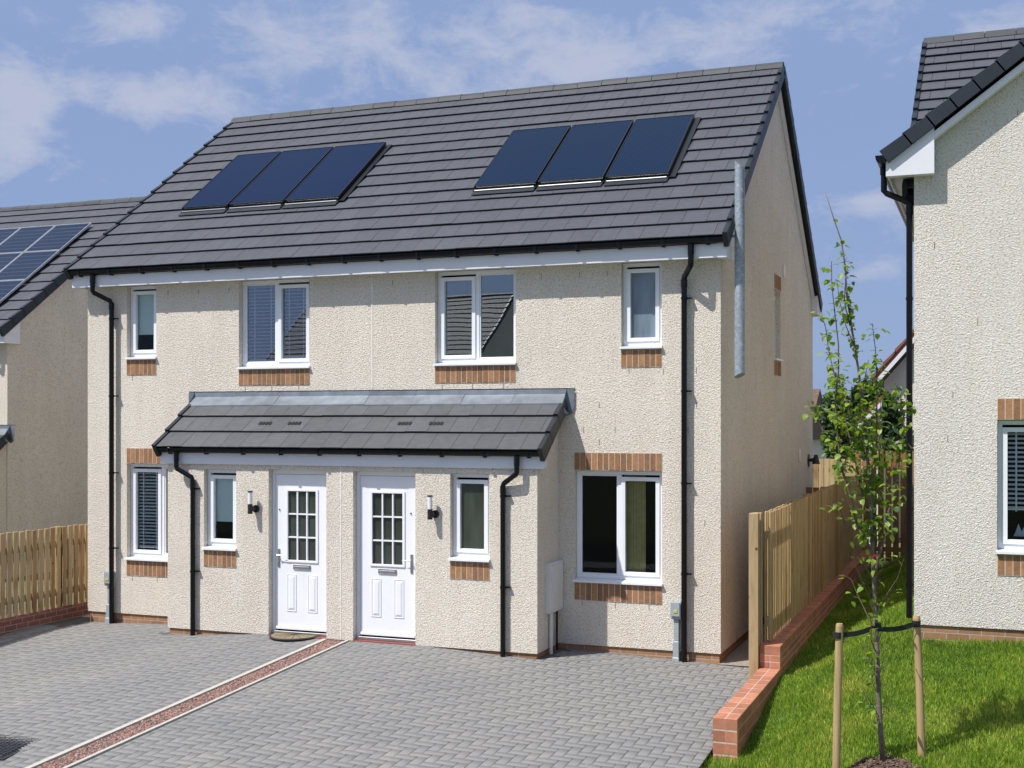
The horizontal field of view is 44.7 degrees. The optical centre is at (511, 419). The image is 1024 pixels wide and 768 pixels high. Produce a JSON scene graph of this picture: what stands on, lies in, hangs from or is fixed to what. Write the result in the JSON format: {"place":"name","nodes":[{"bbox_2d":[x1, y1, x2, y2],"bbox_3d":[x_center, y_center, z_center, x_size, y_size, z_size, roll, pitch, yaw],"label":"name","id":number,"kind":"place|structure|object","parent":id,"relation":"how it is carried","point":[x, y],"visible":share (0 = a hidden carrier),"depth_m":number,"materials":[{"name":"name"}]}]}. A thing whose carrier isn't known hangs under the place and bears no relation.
{"place":"outdoors","nodes":[
{"label":"outdoors","id":0,"kind":"place"},
{"bbox_2d":[38,640,342,767],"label":"gravel","id":1,"kind":"structure","parent":0,"point":[155,720],"depth_m":12.61,"materials":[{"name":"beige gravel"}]},
{"bbox_2d":[0,612,748,767],"bbox_3d":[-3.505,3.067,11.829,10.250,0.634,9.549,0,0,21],"label":"block paving","id":2,"kind":"structure","parent":0,"point":[353,690],"depth_m":12.83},
{"bbox_2d":[0,734,38,759],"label":"drain grate","id":3,"kind":"object","parent":2,"relation":"on","point":[8,748],"visible":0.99,"depth_m":11.45,"materials":[{"name":"metal"}]},
{"bbox_2d":[25,639,326,767],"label":"edging strip","id":4,"kind":"object","parent":2,"relation":"on","point":[83,744],"visible":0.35,"depth_m":12.55,"materials":[{"name":"stone"}]},
{"bbox_2d":[63,640,347,767],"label":"edging strip","id":5,"kind":"object","parent":2,"relation":"on","point":[186,713],"visible":0.36,"depth_m":12.52,"materials":[{"name":"stone"}]},
{"bbox_2d":[269,633,317,640],"bbox_3d":[-2.817,2.737,15.701,0.650,0.020,0.360,0,0,21],"label":"doormat","id":6,"kind":"object","parent":2,"relation":"on","point":[283,636],"visible":1,"depth_m":15.69,"materials":[{"name":"fabric"}]},
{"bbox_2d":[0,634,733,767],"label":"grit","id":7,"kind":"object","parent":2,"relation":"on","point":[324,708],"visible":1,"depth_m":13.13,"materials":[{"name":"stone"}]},
{"bbox_2d":[749,513,759,678],"bbox_3d":[2.640,2.033,13.580,0.100,2.035,0.100,0,0,21],"label":"fence post","id":8,"kind":"object","parent":2,"relation":"on","point":[754,592],"visible":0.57,"depth_m":13.54,"materials":[{"name":"brown wood"}]},
{"bbox_2d":[5,457,900,612],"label":"back garden ground","id":9,"kind":"structure","parent":0,"point":[78,570],"depth_m":22.30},
{"bbox_2d":[0,601,89,634],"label":"kerb wall","id":10,"kind":"structure","parent":9,"relation":"on","point":[23,621],"depth_m":17.73,"materials":[{"name":"brick"}]},
{"bbox_2d":[0,524,87,618],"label":"picket fence","id":11,"kind":"object","parent":10,"relation":"on","point":[61,543],"visible":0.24,"depth_m":17.79,"materials":[{"name":"brown wood"}]},
{"bbox_2d":[0,196,145,578],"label":"neighbouring house","id":12,"kind":"structure","parent":9,"relation":"on","point":[43,397],"depth_m":24.04,"materials":[{"name":"paint"}]},
{"bbox_2d":[0,228,19,243],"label":"solar panel","id":13,"kind":"object","parent":12,"relation":"attached to","point":[6,234],"visible":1,"depth_m":26.37,"materials":[{"name":"blue glass"}]},
{"bbox_2d":[0,252,22,270],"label":"solar panel","id":14,"kind":"object","parent":12,"relation":"attached to","point":[6,259],"visible":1,"depth_m":25.15,"materials":[{"name":"blue glass"}]},
{"bbox_2d":[0,280,25,302],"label":"solar panel","id":15,"kind":"object","parent":12,"relation":"attached to","point":[8,288],"visible":1,"depth_m":23.90,"materials":[{"name":"blue glass"}]},
{"bbox_2d":[0,225,55,253],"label":"solar panel","id":16,"kind":"object","parent":12,"relation":"attached to","point":[23,239],"visible":1,"depth_m":25.88,"materials":[{"name":"blue glass"}]},
{"bbox_2d":[0,250,59,280],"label":"solar panel","id":17,"kind":"object","parent":12,"relation":"attached to","point":[25,266],"visible":1,"depth_m":24.64,"materials":[{"name":"blue glass"}]},
{"bbox_2d":[25,223,91,251],"bbox_3d":[-9.299,-3.736,25.545,0.900,0.040,1.150,0,36,21],"label":"solar panel","id":18,"kind":"object","parent":12,"relation":"attached to","point":[59,237],"visible":1,"depth_m":25.51,"materials":[{"name":"blue glass"}]},
{"bbox_2d":[63,62,822,663],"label":"semi detached house","id":19,"kind":"structure","parent":9,"relation":"on","point":[521,388],"depth_m":16.05,"materials":[{"name":"paint"}]},
{"bbox_2d":[104,570,114,623],"bbox_3d":[-5.735,2.530,17.737,0.124,0.760,0.111,0,0,21],"label":"electric meter box","id":20,"kind":"object","parent":19,"relation":"attached to","point":[106,578],"visible":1,"depth_m":17.71,"materials":[{"name":"white plastic"}]},
{"bbox_2d":[124,286,156,359],"bbox_3d":[-5.217,-1.379,17.656,0.529,1.043,0.200,0,0,21],"label":"window","id":21,"kind":"structure","parent":19,"relation":"in","point":[143,303],"depth_m":17.74,"materials":[{"name":"white plastic"}]},
{"bbox_2d":[124,464,167,561],"bbox_3d":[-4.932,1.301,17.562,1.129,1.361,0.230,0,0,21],"label":"window","id":22,"kind":"structure","parent":19,"relation":"in","point":[160,555],"depth_m":17.70,"materials":[{"name":"white plastic"}]},
{"bbox_2d":[201,469,236,550],"bbox_3d":[-3.781,1.171,16.266,0.519,1.043,0.200,0,0,21],"label":"window","id":23,"kind":"structure","parent":19,"relation":"in","point":[221,488],"depth_m":16.34,"materials":[{"name":"white plastic"}]},
{"bbox_2d":[178,151,280,215],"bbox_3d":[-4.288,-3.622,19.015,0.836,0.066,1.981,0,36,21],"label":"solar panel","id":24,"kind":"object","parent":19,"relation":"attached to","point":[227,185],"visible":1,"depth_m":18.90,"materials":[{"name":"glass"}]},
{"bbox_2d":[248,491,259,513],"bbox_3d":[-3.317,1.054,15.955,0.110,0.292,0.135,0,0,21],"label":"wall light","id":25,"kind":"object","parent":19,"relation":"attached to","point":[252,508],"visible":1,"depth_m":15.91,"materials":[{"name":"black metal"}]},
{"bbox_2d":[236,278,309,368],"bbox_3d":[-3.192,-1.297,16.891,1.129,1.208,0.230,0,0,21],"label":"window","id":26,"kind":"structure","parent":19,"relation":"in","point":[297,361],"depth_m":16.91,"materials":[{"name":"white plastic"}]},
{"bbox_2d":[226,146,333,212],"bbox_3d":[-3.465,-3.622,18.697,0.941,0.066,1.981,0,36,21],"label":"solar panel","id":27,"kind":"object","parent":19,"relation":"attached to","point":[278,179],"visible":1,"depth_m":18.59,"materials":[{"name":"glass"}]},
{"bbox_2d":[268,469,325,638],"bbox_3d":[-2.698,1.722,15.869,0.842,2.175,0.172,0,0,21],"label":"front door","id":28,"kind":"structure","parent":19,"relation":"in","point":[299,499],"depth_m":15.90,"materials":[{"name":"white plastic"}]},
{"bbox_2d":[281,142,391,208],"bbox_3d":[-2.576,-3.622,18.354,0.976,0.066,1.981,0,36,21],"label":"solar panel","id":29,"kind":"object","parent":19,"relation":"attached to","point":[336,175],"visible":1,"depth_m":18.25,"materials":[{"name":"glass"}]},
{"bbox_2d":[353,471,414,645],"bbox_3d":[-1.552,1.722,15.427,0.858,2.175,0.172,0,0,21],"label":"front door","id":30,"kind":"structure","parent":19,"relation":"in","point":[385,499],"depth_m":15.46,"materials":[{"name":"white plastic"}]},
{"bbox_2d":[427,495,438,519],"bbox_3d":[-0.957,1.054,15.044,0.110,0.292,0.135,0,0,21],"label":"wall light","id":31,"kind":"object","parent":19,"relation":"attached to","point":[431,513],"visible":1,"depth_m":15.00,"materials":[{"name":"black metal"}]},
{"bbox_2d":[448,474,489,561],"bbox_3d":[-0.490,1.171,14.991,0.534,1.043,0.190,0,0,21],"label":"window","id":32,"kind":"structure","parent":19,"relation":"in","point":[470,496],"depth_m":15.05,"materials":[{"name":"white plastic"}]},
{"bbox_2d":[433,269,515,365],"bbox_3d":[-0.452,-1.297,15.813,1.131,1.208,0.190,0,0,21],"label":"window","id":33,"kind":"structure","parent":19,"relation":"in","point":[476,358],"depth_m":15.85,"materials":[{"name":"white plastic"}]},
{"bbox_2d":[471,125,570,194],"bbox_3d":[0.148,-3.622,17.303,0.926,0.066,1.981,0,36,21],"label":"solar panel","id":34,"kind":"object","parent":19,"relation":"attached to","point":[521,160],"visible":1,"depth_m":17.19,"materials":[{"name":"glass"}]},
{"bbox_2d":[545,560,562,653],"bbox_3d":[0.516,2.280,15.107,0.075,1.120,0.480,0,0,21],"label":"gas meter box","id":35,"kind":"object","parent":19,"relation":"attached to","point":[553,586],"visible":0.98,"depth_m":14.98,"materials":[{"name":"white plastic"}]},
{"bbox_2d":[536,120,633,190],"bbox_3d":[1.011,-3.622,16.970,0.936,0.066,1.981,0,36,21],"label":"solar panel","id":36,"kind":"object","parent":19,"relation":"attached to","point":[585,155],"visible":1,"depth_m":16.85,"materials":[{"name":"glass"}]},
{"bbox_2d":[572,470,662,585],"bbox_3d":[1.298,1.301,15.137,1.124,1.361,0.190,0,0,21],"label":"window","id":37,"kind":"structure","parent":19,"relation":"in","point":[622,576],"depth_m":15.15,"materials":[{"name":"white plastic"}]},
{"bbox_2d":[619,262,662,348],"bbox_3d":[1.573,-1.379,15.031,0.529,1.043,0.190,0,0,21],"label":"window","id":38,"kind":"structure","parent":19,"relation":"in","point":[642,288],"depth_m":15.08,"materials":[{"name":"white plastic"}]},
{"bbox_2d":[603,114,700,185],"bbox_3d":[1.881,-3.622,16.635,0.941,0.066,1.981,0,36,21],"label":"solar panel","id":39,"kind":"object","parent":19,"relation":"attached to","point":[652,150],"visible":1,"depth_m":16.52,"materials":[{"name":"glass"}]},
{"bbox_2d":[670,601,680,661],"bbox_3d":[1.948,2.530,14.773,0.124,0.760,0.111,0,0,21],"label":"electric meter box","id":40,"kind":"object","parent":19,"relation":"attached to","point":[675,610],"visible":0.9,"depth_m":14.75,"materials":[{"name":"grey plastic"}]},
{"bbox_2d":[732,161,744,377],"bbox_3d":[2.652,-1.765,14.593,0.165,2.550,0.124,0,0,48],"label":"galvanised pole","id":41,"kind":"object","parent":19,"relation":"attached to","point":[739,335],"visible":0.97,"depth_m":14.53,"materials":[{"name":"silver metal"}]},
{"bbox_2d":[774,292,783,361],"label":"window","id":42,"kind":"structure","parent":19,"relation":"in","point":[776,359],"depth_m":18.70,"materials":[{"name":"white plastic"}]},
{"bbox_2d":[783,264,785,277],"bbox_3d":[4.160,-2.270,19.028,0.022,0.200,0.180,0,0,21],"label":"wall vent","id":43,"kind":"object","parent":19,"relation":"attached to","point":[784,271],"depth_m":18.99,"materials":[{"name":"beige plastic"}]},
{"bbox_2d":[798,450,800,461],"bbox_3d":[4.753,0.590,20.568,0.018,0.200,0.180,0,0,21],"label":"wall vent","id":44,"kind":"object","parent":19,"relation":"attached to","point":[799,455],"depth_m":20.49,"materials":[{"name":"beige plastic"}]},
{"bbox_2d":[808,454,819,466],"bbox_3d":[5.232,0.700,21.562,0.196,0.220,0.220,0,0,21],"label":"gable light","id":45,"kind":"object","parent":19,"relation":"attached to","point":[814,459],"visible":1,"depth_m":21.52,"materials":[{"name":"black metal"}]},
{"bbox_2d":[753,474,862,644],"bbox_3d":[4.626,1.984,18.592,0.178,1.940,10.601,0,0,21],"label":"picket fence","id":46,"kind":"object","parent":9,"relation":"on","point":[810,551],"visible":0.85,"depth_m":16.07,"materials":[{"name":"brown wood"}]},
{"bbox_2d":[806,487,818,493],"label":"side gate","id":47,"kind":"structure","parent":9,"relation":"on","point":[809,490],"depth_m":21.18,"materials":[{"name":"brown wood"}]},
{"bbox_2d":[813,389,826,486],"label":"house","id":48,"kind":"structure","parent":9,"relation":"on","point":[817,429],"depth_m":41.90,"materials":[{"name":"beige paint"}]},
{"bbox_2d":[813,459,862,489],"bbox_3d":[6.012,2.037,27.018,3.270,2.425,0.178,0,0,21],"label":"fence","id":49,"kind":"object","parent":9,"relation":"on","point":[826,470],"visible":0.06,"depth_m":26.65,"materials":[{"name":"brown wood"}]},
{"bbox_2d":[817,379,913,462],"bbox_3d":[8.382,0.871,29.482,2.385,3.772,1.464,0,0,21],"label":"evergreen tree","id":50,"kind":"object","parent":9,"relation":"on","point":[828,424],"visible":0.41,"depth_m":29.29,"materials":[{"name":"green plant"}]},
{"bbox_2d":[856,395,887,543],"bbox_3d":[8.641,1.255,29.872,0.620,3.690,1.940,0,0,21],"label":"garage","id":51,"kind":"structure","parent":9,"relation":"on","point":[870,416],"depth_m":29.08,"materials":[{"name":"white paint"}]},
{"bbox_2d":[855,450,913,560],"bbox_3d":[8.405,1.862,22.933,4.035,2.576,0.178,0,0,21],"label":"cross fence","id":52,"kind":"object","parent":9,"relation":"on","point":[888,549],"visible":0.09,"depth_m":23.32,"materials":[{"name":"brown wood"}]},
{"bbox_2d":[871,329,913,537],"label":"red roofed house","id":53,"kind":"structure","parent":9,"relation":"on","point":[894,363],"depth_m":30.61,"materials":[{"name":"paint"}]},
{"bbox_2d":[0,0,1023,397],"label":"sky","id":54,"kind":"structure","parent":0,"point":[100,99],"materials":[{"name":"blue"}]},
{"bbox_2d":[702,749,712,767],"bbox_3d":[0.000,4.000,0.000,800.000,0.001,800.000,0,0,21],"label":"ground","id":55,"kind":"structure","parent":0,"point":[711,753],"depth_m":14.68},
{"bbox_2d":[719,623,764,665],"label":"side path","id":56,"kind":"structure","parent":0,"point":[738,655],"depth_m":15.09,"materials":[{"name":"beige concrete"}]},
{"bbox_2d":[782,551,913,677],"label":"grass","id":57,"kind":"structure","parent":0,"point":[888,575],"depth_m":16.08,"materials":[{"name":"green plant"}]},
{"bbox_2d":[708,550,1023,767],"bbox_3d":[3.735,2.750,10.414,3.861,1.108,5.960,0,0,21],"label":"grass","id":58,"kind":"structure","parent":0,"point":[866,742],"depth_m":11.19,"materials":[{"name":"green plant"}]},
{"bbox_2d":[700,753,740,767],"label":"grass","id":59,"kind":"structure","parent":58,"relation":"on","point":[728,759],"depth_m":11.13,"materials":[{"name":"green plant"}]},
{"bbox_2d":[713,550,870,759],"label":"garden wall","id":60,"kind":"structure","parent":58,"relation":"on","point":[736,717],"depth_m":13.52,"materials":[{"name":"red brick"}]},
{"bbox_2d":[832,623,842,767],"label":"tree stake","id":61,"kind":"object","parent":58,"relation":"on","point":[836,756],"visible":1,"depth_m":9.60,"materials":[{"name":"brown wood"}]},
{"bbox_2d":[845,753,925,767],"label":"mulch","id":62,"kind":"object","parent":58,"relation":"on","point":[873,762],"visible":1,"depth_m":9.64,"materials":[{"name":"brown wood"}]},
{"bbox_2d":[802,191,917,761],"bbox_3d":[2.686,0.446,9.711,0.800,4.458,0.725,0,0,-7],"label":"sapling","id":63,"kind":"object","parent":62,"relation":"on","point":[873,520],"visible":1,"depth_m":9.67,"materials":[{"name":"green plant"}]},
{"bbox_2d":[833,620,920,638],"bbox_3d":[2.840,1.627,9.688,0.729,0.116,0.073,0,0,-11],"label":"tree tie","id":64,"kind":"object","parent":63,"relation":"attached to","point":[836,635],"visible":0.99,"depth_m":9.68,"materials":[{"name":"black rubber"}]},
{"bbox_2d":[913,615,925,757],"bbox_3d":[3.191,2.194,9.751,0.106,1.326,0.062,0,0,2],"label":"tree stake","id":65,"kind":"object","parent":58,"relation":"on","point":[920,720],"visible":1,"depth_m":9.72,"materials":[{"name":"brown wood"}]},
{"bbox_2d":[875,27,1023,641],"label":"gabled house","id":66,"kind":"structure","parent":58,"relation":"on","point":[950,161],"depth_m":12.79,"materials":[{"name":"paint"}]},
{"bbox_2d":[996,420,1023,554],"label":"window","id":67,"kind":"structure","parent":66,"relation":"in","point":[1005,546],"depth_m":12.73,"materials":[{"name":"white plastic"}]},
{"bbox_2d":[1014,524,1023,536],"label":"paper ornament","id":68,"kind":"object","parent":66,"relation":"in","point":[1018,532],"visible":1,"depth_m":12.84,"materials":[{"name":"paper"}]}
]}

